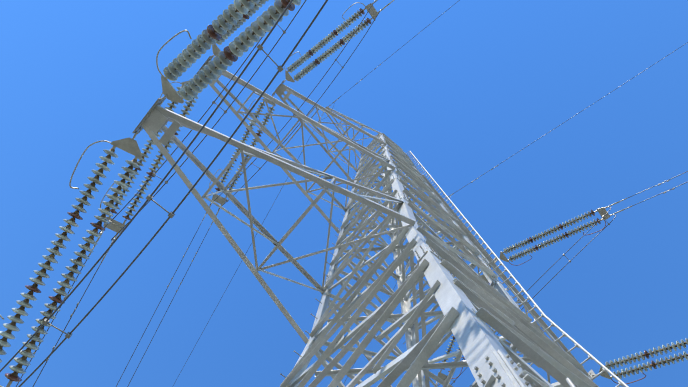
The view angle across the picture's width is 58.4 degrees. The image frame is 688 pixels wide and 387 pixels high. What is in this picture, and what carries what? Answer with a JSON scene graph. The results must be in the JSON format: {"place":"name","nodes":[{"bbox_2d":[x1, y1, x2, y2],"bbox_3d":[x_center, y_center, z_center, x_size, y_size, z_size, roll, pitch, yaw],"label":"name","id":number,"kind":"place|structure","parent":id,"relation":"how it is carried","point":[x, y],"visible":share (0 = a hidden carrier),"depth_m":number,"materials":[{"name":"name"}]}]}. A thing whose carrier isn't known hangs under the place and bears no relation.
{"place":"outdoors","nodes":[
{"label":"outdoors","id":0,"kind":"place"},
{"bbox_2d":[0,0,687,386],"label":"sky","id":1,"kind":"structure","parent":0,"point":[482,82],"materials":[{"name":"blue"}]},
{"label":"ground","id":2,"kind":"structure","parent":0,"visible":0},
{"bbox_2d":[0,0,687,386],"bbox_3d":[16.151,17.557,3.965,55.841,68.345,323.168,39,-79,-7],"label":"transmission tower","id":3,"kind":"structure","parent":2,"relation":"on","point":[474,312],"depth_m":11.81,"materials":[{"name":"metal"}]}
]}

